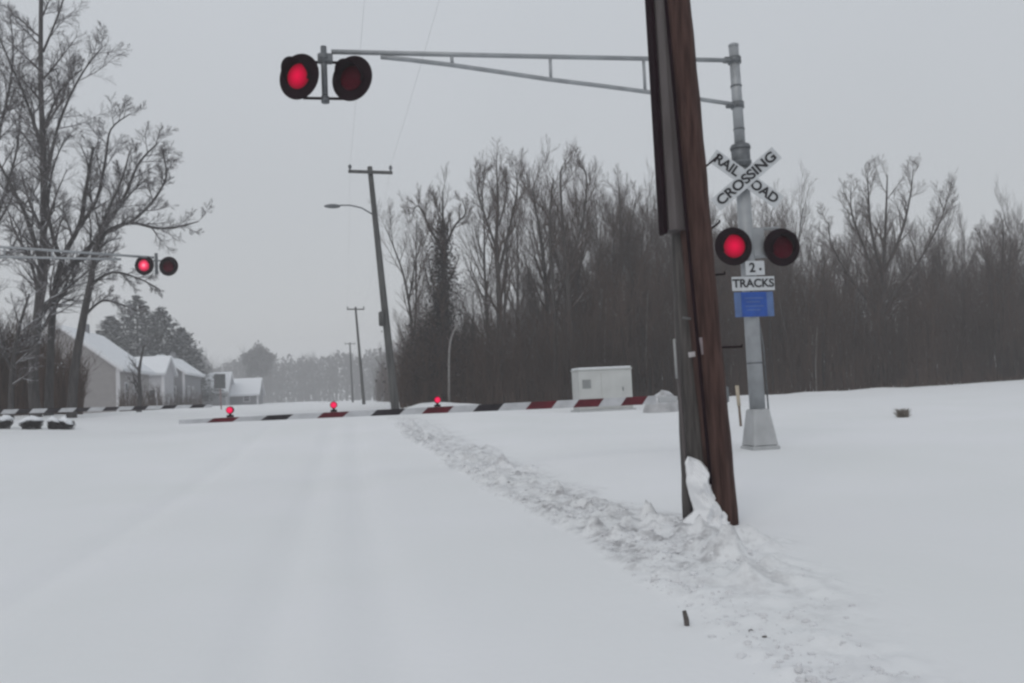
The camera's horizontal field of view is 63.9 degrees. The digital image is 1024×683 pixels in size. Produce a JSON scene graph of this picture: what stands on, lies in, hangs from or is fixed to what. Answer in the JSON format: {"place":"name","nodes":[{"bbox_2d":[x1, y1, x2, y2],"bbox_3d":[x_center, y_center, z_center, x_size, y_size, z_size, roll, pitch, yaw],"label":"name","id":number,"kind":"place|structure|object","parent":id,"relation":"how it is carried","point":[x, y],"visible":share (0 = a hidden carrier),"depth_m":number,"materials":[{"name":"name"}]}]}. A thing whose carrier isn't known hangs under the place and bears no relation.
{"place":"outdoors","nodes":[
{"label":"outdoors","id":0,"kind":"place"},
{"bbox_2d":[0,379,1023,682],"bbox_3d":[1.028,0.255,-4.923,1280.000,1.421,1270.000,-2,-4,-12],"label":"snow covered ground","id":1,"kind":"structure","parent":0,"point":[162,545],"depth_m":6.55,"materials":[{"name":"snow"}]},
{"bbox_2d":[0,415,13,428],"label":"shrub","id":2,"kind":"object","parent":1,"relation":"on","point":[6,422],"visible":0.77,"depth_m":23.40,"materials":[{"name":"plant"}]},
{"bbox_2d":[0,276,57,419],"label":"bare tree","id":3,"kind":"object","parent":1,"relation":"on","point":[12,365],"visible":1,"depth_m":29.14,"materials":[{"name":"brown plant"}]},
{"bbox_2d":[0,0,59,324],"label":"bare tree","id":4,"kind":"object","parent":1,"relation":"on","point":[3,113],"visible":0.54,"depth_m":33.47,"materials":[{"name":"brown plant"}]},
{"bbox_2d":[18,415,43,429],"bbox_3d":[-13.813,2.344,23.613,0.679,0.456,0.686,-2,-4,-12],"label":"shrub","id":5,"kind":"object","parent":1,"relation":"on","point":[30,422],"visible":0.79,"depth_m":23.47,"materials":[{"name":"plant"}]},
{"bbox_2d":[0,303,100,415],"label":"thicket","id":6,"kind":"object","parent":1,"relation":"on","point":[61,380],"visible":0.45,"depth_m":34.08,"materials":[{"name":"plant"}]},
{"bbox_2d":[0,0,130,416],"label":"bare tree","id":7,"kind":"object","parent":1,"relation":"on","point":[41,303],"visible":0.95,"depth_m":31.43,"materials":[{"name":"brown plant"}]},
{"bbox_2d":[59,416,75,429],"bbox_3d":[-12.904,2.374,23.791,0.442,0.454,0.424,-5,-4,33],"label":"shrub","id":8,"kind":"object","parent":1,"relation":"on","point":[65,423],"visible":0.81,"depth_m":23.69,"materials":[{"name":"plant"}]},
{"bbox_2d":[0,246,177,275],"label":"crossing signal mast","id":9,"kind":"object","parent":1,"relation":"on","point":[144,265],"visible":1,"depth_m":25.84,"materials":[{"name":"metal"}]},
{"bbox_2d":[40,324,155,413],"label":"gabled house","id":10,"kind":"structure","parent":1,"relation":"on","point":[107,380],"depth_m":66.72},
{"bbox_2d":[25,94,183,415],"bbox_3d":[-16.037,-3.552,32.746,5.905,13.322,2.942,-2,-4,-12],"label":"bare tree","id":11,"kind":"object","parent":1,"relation":"on","point":[87,190],"visible":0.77,"depth_m":32.44,"materials":[{"name":"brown plant"}]},
{"bbox_2d":[0,404,211,413],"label":"crossing gate","id":12,"kind":"structure","parent":1,"relation":"on","point":[18,411],"depth_m":22.12,"materials":[{"name":"metal"}]},
{"bbox_2d":[96,316,135,354],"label":"pine tree","id":13,"kind":"object","parent":1,"relation":"on","point":[107,331],"visible":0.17,"depth_m":111.24,"materials":[{"name":"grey plant"}]},
{"bbox_2d":[123,337,151,411],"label":"bare tree","id":14,"kind":"object","parent":1,"relation":"on","point":[138,385],"visible":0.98,"depth_m":46.55,"materials":[{"name":"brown plant"}]},
{"bbox_2d":[66,139,213,417],"bbox_3d":[-14.223,-2.309,31.493,5.526,10.796,2.312,-2,-4,-12],"label":"bare tree","id":15,"kind":"object","parent":1,"relation":"on","point":[92,280],"visible":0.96,"depth_m":31.22,"materials":[{"name":"brown plant"}]},
{"bbox_2d":[102,295,201,390],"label":"pine tree","id":16,"kind":"object","parent":1,"relation":"on","point":[129,323],"visible":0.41,"depth_m":109.82,"materials":[{"name":"green plant"}]},
{"bbox_2d":[134,356,177,405],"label":"gabled house","id":17,"kind":"structure","parent":1,"relation":"on","point":[164,368],"depth_m":91.38,"materials":[{"name":"white"}]},
{"bbox_2d":[117,381,204,411],"bbox_3d":[-31.029,5.015,73.588,5.096,2.312,29.405,-2,-4,-16],"label":"hedge brush","id":18,"kind":"object","parent":1,"relation":"on","point":[156,402],"visible":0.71,"depth_m":63.82,"materials":[{"name":"plant"}]},
{"bbox_2d":[126,306,213,396],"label":"pine tree","id":19,"kind":"object","parent":1,"relation":"on","point":[168,337],"visible":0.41,"depth_m":112.41,"materials":[{"name":"green plant"}]},
{"bbox_2d":[156,352,204,404],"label":"gabled house","id":20,"kind":"structure","parent":1,"relation":"on","point":[190,376],"depth_m":101.08,"materials":[{"name":"grey"}]},
{"bbox_2d":[160,327,226,400],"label":"pine tree","id":21,"kind":"object","parent":1,"relation":"on","point":[188,337],"visible":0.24,"depth_m":118.82,"materials":[{"name":"grey plant"}]},
{"bbox_2d":[201,372,234,405],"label":"gabled house","id":22,"kind":"structure","parent":1,"relation":"on","point":[229,380],"depth_m":121.87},
{"bbox_2d":[214,374,224,409],"bbox_3d":[-20.936,3.698,58.916,0.798,2.752,0.140,-2,-4,-12],"label":"road sign","id":23,"kind":"object","parent":1,"relation":"on","point":[219,381],"visible":0.89,"depth_m":58.91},
{"bbox_2d":[9,323,459,402],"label":"wood","id":24,"kind":"object","parent":1,"relation":"on","point":[312,375],"visible":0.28,"depth_m":296.63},
{"bbox_2d":[230,378,264,404],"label":"barn","id":25,"kind":"structure","parent":1,"relation":"on","point":[247,391],"depth_m":126.74,"materials":[{"name":"grey"}]},
{"bbox_2d":[237,340,276,378],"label":"round tree","id":26,"kind":"object","parent":1,"relation":"on","point":[258,361],"visible":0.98,"depth_m":228.79,"materials":[{"name":"grey plant"}]},
{"bbox_2d":[347,306,365,403],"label":"utility pole","id":27,"kind":"object","parent":1,"relation":"on","point":[360,368],"visible":0.97,"depth_m":80.62,"materials":[{"name":"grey wood"}]},
{"bbox_2d":[324,164,399,408],"bbox_3d":[-5.946,-1.983,32.615,2.751,10.212,0.480,-2,-4,-12],"label":"utility pole","id":28,"kind":"object","parent":1,"relation":"on","point":[384,319],"visible":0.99,"depth_m":32.73,"materials":[{"name":"brown wood"}]},
{"bbox_2d":[369,197,433,404],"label":"bare tree","id":29,"kind":"object","parent":1,"relation":"on","point":[409,294],"visible":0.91,"depth_m":46.04,"materials":[{"name":"grey plant"}]},
{"bbox_2d":[396,185,434,357],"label":"bare tree","id":30,"kind":"object","parent":1,"relation":"on","point":[416,244],"visible":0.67,"depth_m":55.15,"materials":[{"name":"brown plant"}]},
{"bbox_2d":[405,215,456,327],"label":"bare tree","id":31,"kind":"object","parent":1,"relation":"on","point":[426,270],"visible":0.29,"depth_m":61.78,"materials":[{"name":"grey plant"}]},
{"bbox_2d":[376,160,501,404],"bbox_3d":[-4.119,-2.765,42.107,6.182,12.995,5.809,-1,-4,-25],"label":"bare tree","id":32,"kind":"object","parent":1,"relation":"on","point":[443,302],"visible":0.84,"depth_m":42.22,"materials":[{"name":"grey plant"}]},
{"bbox_2d":[445,324,457,399],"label":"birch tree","id":33,"kind":"object","parent":1,"relation":"on","point":[448,365],"visible":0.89,"depth_m":40.19,"materials":[{"name":"grey plant"}]},
{"bbox_2d":[179,386,728,423],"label":"crossing gate","id":34,"kind":"structure","parent":1,"relation":"on","point":[599,402],"depth_m":12.02,"materials":[{"name":"metal"}]},
{"bbox_2d":[447,278,470,402],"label":"bare tree","id":35,"kind":"object","parent":1,"relation":"on","point":[458,301],"visible":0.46,"depth_m":47.41,"materials":[{"name":"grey plant"}]},
{"bbox_2d":[457,263,482,399],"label":"bare tree","id":36,"kind":"object","parent":1,"relation":"on","point":[470,307],"visible":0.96,"depth_m":43.41,"materials":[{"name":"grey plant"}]},
{"bbox_2d":[449,149,503,386],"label":"bare tree","id":37,"kind":"object","parent":1,"relation":"on","point":[483,261],"visible":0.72,"depth_m":53.10,"materials":[{"name":"brown plant"}]},
{"bbox_2d":[469,140,530,402],"bbox_3d":[-0.477,-3.454,42.961,3.321,14.548,3.452,-6,-4,39],"label":"bare tree","id":38,"kind":"object","parent":1,"relation":"on","point":[499,290],"visible":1,"depth_m":43.14,"materials":[{"name":"grey plant"}]},
{"bbox_2d":[483,300,530,400],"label":"bare tree","id":39,"kind":"object","parent":1,"relation":"on","point":[522,345],"visible":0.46,"depth_m":43.36,"materials":[{"name":"brown plant"}]},
{"bbox_2d":[487,295,527,396],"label":"bare tree","id":40,"kind":"object","parent":1,"relation":"on","point":[509,336],"visible":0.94,"depth_m":42.12,"materials":[{"name":"brown plant"}]},
{"bbox_2d":[484,152,536,401],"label":"bare tree","id":41,"kind":"object","parent":1,"relation":"on","point":[509,248],"visible":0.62,"depth_m":45.49,"materials":[{"name":"brown plant"}]},
{"bbox_2d":[491,179,541,329],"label":"bare tree","id":42,"kind":"object","parent":1,"relation":"on","point":[517,290],"visible":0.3,"depth_m":60.12,"materials":[{"name":"brown plant"}]},
{"bbox_2d":[506,262,535,344],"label":"bare tree","id":43,"kind":"object","parent":1,"relation":"on","point":[518,300],"visible":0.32,"depth_m":57.72,"materials":[{"name":"brown plant"}]},
{"bbox_2d":[506,280,550,400],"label":"bare tree","id":44,"kind":"object","parent":1,"relation":"on","point":[536,304],"visible":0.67,"depth_m":45.93,"materials":[{"name":"brown plant"}]},
{"bbox_2d":[510,261,550,353],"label":"bare tree","id":45,"kind":"object","parent":1,"relation":"on","point":[524,287],"visible":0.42,"depth_m":57.25,"materials":[{"name":"brown plant"}]},
{"bbox_2d":[515,237,551,357],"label":"bare tree","id":46,"kind":"object","parent":1,"relation":"on","point":[543,286],"visible":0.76,"depth_m":48.95,"materials":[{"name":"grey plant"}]},
{"bbox_2d":[279,42,799,450],"bbox_3d":[0.690,-1.478,12.630,8.117,6.715,0.650,-2,-4,-12],"label":"crossing signal mast","id":47,"kind":"object","parent":1,"relation":"on","point":[744,244],"visible":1,"depth_m":13.14,"materials":[{"name":"metal"}]},
{"bbox_2d":[509,147,576,308],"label":"bare tree","id":48,"kind":"object","parent":1,"relation":"on","point":[532,224],"visible":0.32,"depth_m":64.59,"materials":[{"name":"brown plant"}]},
{"bbox_2d":[502,134,590,379],"bbox_3d":[2.047,-4.084,49.293,4.904,16.513,5.173,-3,-2,-11],"label":"bare tree","id":49,"kind":"object","parent":1,"relation":"on","point":[543,247],"visible":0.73,"depth_m":49.06,"materials":[{"name":"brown plant"}]},
{"bbox_2d":[520,162,589,335],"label":"bare tree","id":50,"kind":"object","parent":1,"relation":"on","point":[555,252],"visible":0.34,"depth_m":54.59,"materials":[{"name":"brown plant"}]},
{"bbox_2d":[530,151,587,399],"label":"bare tree","id":51,"kind":"object","parent":1,"relation":"on","point":[553,288],"visible":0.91,"depth_m":44.69,"materials":[{"name":"brown plant"}]},
{"bbox_2d":[536,142,601,397],"bbox_3d":[3.223,-3.714,44.248,3.810,14.930,2.658,0,-4,-36],"label":"bare tree","id":52,"kind":"object","parent":1,"relation":"on","point":[563,247],"visible":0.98,"depth_m":44.39,"materials":[{"name":"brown plant"}]},
{"bbox_2d":[558,138,598,268],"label":"bare tree","id":53,"kind":"object","parent":1,"relation":"on","point":[574,197],"visible":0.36,"depth_m":70.66,"materials":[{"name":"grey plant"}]},
{"bbox_2d":[546,156,612,365],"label":"bare tree","id":54,"kind":"object","parent":1,"relation":"on","point":[580,260],"visible":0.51,"depth_m":48.37,"materials":[{"name":"grey plant"}]},
{"bbox_2d":[570,175,628,359],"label":"bare tree","id":55,"kind":"object","parent":1,"relation":"on","point":[596,235],"visible":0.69,"depth_m":45.85,"materials":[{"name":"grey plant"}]},
{"bbox_2d":[580,177,623,363],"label":"bare tree","id":56,"kind":"object","parent":1,"relation":"on","point":[599,244],"visible":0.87,"depth_m":45.41,"materials":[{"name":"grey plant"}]},
{"bbox_2d":[570,366,635,411],"bbox_3d":[3.486,1.926,31.784,2.263,1.858,1.300,-2,-4,-12],"label":"relay cabinet","id":57,"kind":"object","parent":1,"relation":"on","point":[601,382],"visible":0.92,"depth_m":31.30,"materials":[{"name":"metal"}]},
{"bbox_2d":[577,178,635,355],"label":"bare tree","id":58,"kind":"object","parent":1,"relation":"on","point":[610,238],"visible":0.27,"depth_m":49.12,"materials":[{"name":"grey plant"}]},
{"bbox_2d":[597,164,636,277],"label":"bare tree","id":59,"kind":"object","parent":1,"relation":"on","point":[617,204],"visible":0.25,"depth_m":63.41,"materials":[{"name":"brown plant"}]},
{"bbox_2d":[598,163,647,365],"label":"bare tree","id":60,"kind":"object","parent":1,"relation":"on","point":[621,202],"visible":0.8,"depth_m":45.42,"materials":[{"name":"grey plant"}]},
{"bbox_2d":[604,199,661,359],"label":"bare tree","id":61,"kind":"object","parent":1,"relation":"on","point":[649,233],"visible":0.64,"depth_m":46.02,"materials":[{"name":"grey plant"}]},
{"bbox_2d":[604,206,662,395],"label":"bare tree","id":62,"kind":"object","parent":1,"relation":"on","point":[634,278],"visible":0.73,"depth_m":45.04,"materials":[{"name":"grey plant"}]},
{"bbox_2d":[594,191,672,382],"bbox_3d":[7.131,-2.413,48.101,5.347,12.363,4.018,-1,-4,-23],"label":"bare tree","id":63,"kind":"object","parent":1,"relation":"on","point":[646,266],"visible":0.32,"depth_m":47.30,"materials":[{"name":"grey plant"}]},
{"bbox_2d":[625,156,657,291],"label":"bare tree","id":64,"kind":"object","parent":1,"relation":"on","point":[650,196],"visible":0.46,"depth_m":61.99,"materials":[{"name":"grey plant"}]},
{"bbox_2d":[625,190,661,379],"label":"bare tree","id":65,"kind":"object","parent":1,"relation":"on","point":[644,249],"visible":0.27,"depth_m":48.29,"materials":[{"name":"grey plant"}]},
{"bbox_2d":[394,421,919,682],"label":"snow clods","id":66,"kind":"object","parent":1,"relation":"on","point":[797,669],"visible":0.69,"depth_m":4.86,"materials":[{"name":"snow"}]},
{"bbox_2d":[647,217,672,302],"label":"bare tree","id":67,"kind":"object","parent":1,"relation":"on","point":[668,262],"visible":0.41,"depth_m":47.92,"materials":[{"name":"grey plant"}]},
{"bbox_2d":[643,390,678,412],"bbox_3d":[5.049,2.061,27.465,1.319,0.886,1.070,-2,-4,-12],"label":"boulder","id":68,"kind":"object","parent":1,"relation":"on","point":[662,407],"visible":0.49,"depth_m":27.15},
{"bbox_2d":[645,0,742,525],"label":"leaning pole","id":69,"kind":"object","parent":1,"relation":"on","point":[683,206],"visible":0.9,"depth_m":7.22,"materials":[{"name":"brown wood"}]},
{"bbox_2d":[369,225,1023,407],"bbox_3d":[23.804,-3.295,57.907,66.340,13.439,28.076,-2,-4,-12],"label":"undergrowth","id":70,"kind":"object","parent":1,"relation":"on","point":[932,345],"visible":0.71,"depth_m":45.33,"materials":[{"name":"plant"}]},
{"bbox_2d":[682,456,727,526],"bbox_3d":[1.666,1.432,6.968,1.071,0.910,0.549,-2,-4,-12],"label":"snow drift","id":71,"kind":"object","parent":1,"relation":"on","point":[706,506],"visible":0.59,"depth_m":7.03,"materials":[{"name":"snow"}]},
{"bbox_2d":[710,202,735,383],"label":"bare tree","id":72,"kind":"object","parent":1,"relation":"on","point":[712,214],"visible":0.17,"depth_m":51.49,"materials":[{"name":"grey plant"}]},
{"bbox_2d":[713,205,737,311],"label":"bare tree","id":73,"kind":"object","parent":1,"relation":"on","point":[735,206],"visible":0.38,"depth_m":46.99,"materials":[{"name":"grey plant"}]},
{"bbox_2d":[737,196,792,290],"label":"bare tree","id":74,"kind":"object","parent":1,"relation":"on","point":[782,220],"visible":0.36,"depth_m":49.41,"materials":[{"name":"grey plant"}]},
{"bbox_2d":[756,214,793,394],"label":"bare tree","id":75,"kind":"object","parent":1,"relation":"on","point":[770,320],"visible":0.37,"depth_m":45.13,"materials":[{"name":"grey plant"}]},
{"bbox_2d":[758,222,794,384],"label":"bare tree","id":76,"kind":"object","parent":1,"relation":"on","point":[778,292],"visible":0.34,"depth_m":44.73,"materials":[{"name":"grey plant"}]},
{"bbox_2d":[754,179,803,369],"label":"bare tree","id":77,"kind":"object","parent":1,"relation":"on","point":[770,223],"visible":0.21,"depth_m":50.81,"materials":[{"name":"grey plant"}]},
{"bbox_2d":[756,258,827,390],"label":"bare tree","id":78,"kind":"object","parent":1,"relation":"on","point":[795,267],"visible":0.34,"depth_m":48.72,"materials":[{"name":"grey plant"}]},
{"bbox_2d":[773,160,818,267],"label":"bare tree","id":79,"kind":"object","parent":1,"relation":"on","point":[802,211],"visible":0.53,"depth_m":74.42,"materials":[{"name":"grey plant"}]},
{"bbox_2d":[792,212,819,348],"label":"bare tree","id":80,"kind":"object","parent":1,"relation":"on","point":[809,245],"visible":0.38,"depth_m":73.76,"materials":[{"name":"grey plant"}]},
{"bbox_2d":[804,240,842,390],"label":"bare tree","id":81,"kind":"object","parent":1,"relation":"on","point":[829,266],"visible":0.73,"depth_m":47.55,"materials":[{"name":"grey plant"}]},
{"bbox_2d":[799,228,854,373],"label":"bare tree","id":82,"kind":"object","parent":1,"relation":"on","point":[817,274],"visible":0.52,"depth_m":53.06,"materials":[{"name":"grey plant"}]},
{"bbox_2d":[813,258,854,376],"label":"bare tree","id":83,"kind":"object","parent":1,"relation":"on","point":[829,294],"visible":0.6,"depth_m":46.67,"materials":[{"name":"grey plant"}]},
{"bbox_2d":[814,201,872,315],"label":"bare tree","id":84,"kind":"object","parent":1,"relation":"on","point":[851,247],"visible":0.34,"depth_m":61.42,"materials":[{"name":"grey plant"}]},
{"bbox_2d":[825,236,870,388],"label":"bare tree","id":85,"kind":"object","parent":1,"relation":"on","point":[846,282],"visible":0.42,"depth_m":50.02,"materials":[{"name":"grey plant"}]},
{"bbox_2d":[836,220,877,385],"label":"bare tree","id":86,"kind":"object","parent":1,"relation":"on","point":[857,279],"visible":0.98,"depth_m":47.13,"materials":[{"name":"grey plant"}]},
{"bbox_2d":[837,216,891,386],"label":"bare tree","id":87,"kind":"object","parent":1,"relation":"on","point":[865,256],"visible":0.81,"depth_m":47.98,"materials":[{"name":"grey plant"}]},
{"bbox_2d":[857,203,893,384],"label":"bare tree","id":88,"kind":"object","parent":1,"relation":"on","point":[880,255],"visible":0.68,"depth_m":48.89,"materials":[{"name":"grey plant"}]},
{"bbox_2d":[810,153,959,384],"bbox_3d":[22.304,-4.217,48.656,9.698,14.436,3.645,-2,-4,-12],"label":"bare tree","id":89,"kind":"object","parent":1,"relation":"on","point":[897,243],"visible":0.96,"depth_m":48.93,"materials":[{"name":"grey plant"}]},
{"bbox_2d":[890,233,921,381],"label":"bare tree","id":90,"kind":"object","parent":1,"relation":"on","point":[903,265],"visible":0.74,"depth_m":48.95,"materials":[{"name":"grey plant"}]},
{"bbox_2d":[895,240,927,374],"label":"bare tree","id":91,"kind":"object","parent":1,"relation":"on","point":[906,286],"visible":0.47,"depth_m":49.99,"materials":[{"name":"grey plant"}]},
{"bbox_2d":[890,213,942,364],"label":"bare tree","id":92,"kind":"object","parent":1,"relation":"on","point":[917,259],"visible":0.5,"depth_m":51.75,"materials":[{"name":"grey plant"}]},
{"bbox_2d":[908,215,949,379],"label":"bare tree","id":93,"kind":"object","parent":1,"relation":"on","point":[925,263],"visible":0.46,"depth_m":53.87,"materials":[{"name":"grey plant"}]},
{"bbox_2d":[914,238,955,353],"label":"bare tree","id":94,"kind":"object","parent":1,"relation":"on","point":[938,267],"visible":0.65,"depth_m":51.88,"materials":[{"name":"grey plant"}]},
{"bbox_2d":[917,239,953,360],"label":"bare tree","id":95,"kind":"object","parent":1,"relation":"on","point":[941,251],"visible":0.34,"depth_m":59.72,"materials":[{"name":"grey plant"}]},
{"bbox_2d":[917,199,965,321],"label":"bare tree","id":96,"kind":"object","parent":1,"relation":"on","point":[949,222],"visible":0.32,"depth_m":62.15,"materials":[{"name":"grey plant"}]},
{"bbox_2d":[946,241,976,368],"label":"bare tree","id":97,"kind":"object","parent":1,"relation":"on","point":[957,268],"visible":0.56,"depth_m":50.66,"materials":[{"name":"grey plant"}]},
{"bbox_2d":[941,242,987,366],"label":"bare tree","id":98,"kind":"object","parent":1,"relation":"on","point":[962,277],"visible":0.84,"depth_m":48.15,"materials":[{"name":"grey plant"}]},
{"bbox_2d":[951,201,985,370],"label":"bare tree","id":99,"kind":"object","parent":1,"relation":"on","point":[961,227],"visible":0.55,"depth_m":85.76,"materials":[{"name":"grey plant"}]},
{"bbox_2d":[964,222,999,380],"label":"bare tree","id":100,"kind":"object","parent":1,"relation":"on","point":[987,258],"visible":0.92,"depth_m":48.85,"materials":[{"name":"grey plant"}]},
{"bbox_2d":[972,215,1012,301],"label":"bare tree","id":101,"kind":"object","parent":1,"relation":"on","point":[995,250],"visible":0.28,"depth_m":61.20,"materials":[{"name":"grey plant"}]},
{"bbox_2d":[971,209,1023,372],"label":"bare tree","id":102,"kind":"object","parent":1,"relation":"on","point":[1003,246],"visible":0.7,"depth_m":50.49,"materials":[{"name":"grey plant"}]},
{"bbox_2d":[987,209,1023,374],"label":"bare tree","id":103,"kind":"object","parent":1,"relation":"on","point":[1015,252],"visible":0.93,"depth_m":48.91,"materials":[{"name":"grey plant"}]},
{"bbox_2d":[990,175,1023,285],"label":"bare tree","id":104,"kind":"object","parent":1,"relation":"on","point":[1009,231],"visible":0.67,"depth_m":59.25,"materials":[{"name":"grey plant"}]},
{"bbox_2d":[0,0,1023,401],"label":"sky","id":105,"kind":"structure","parent":0,"point":[831,86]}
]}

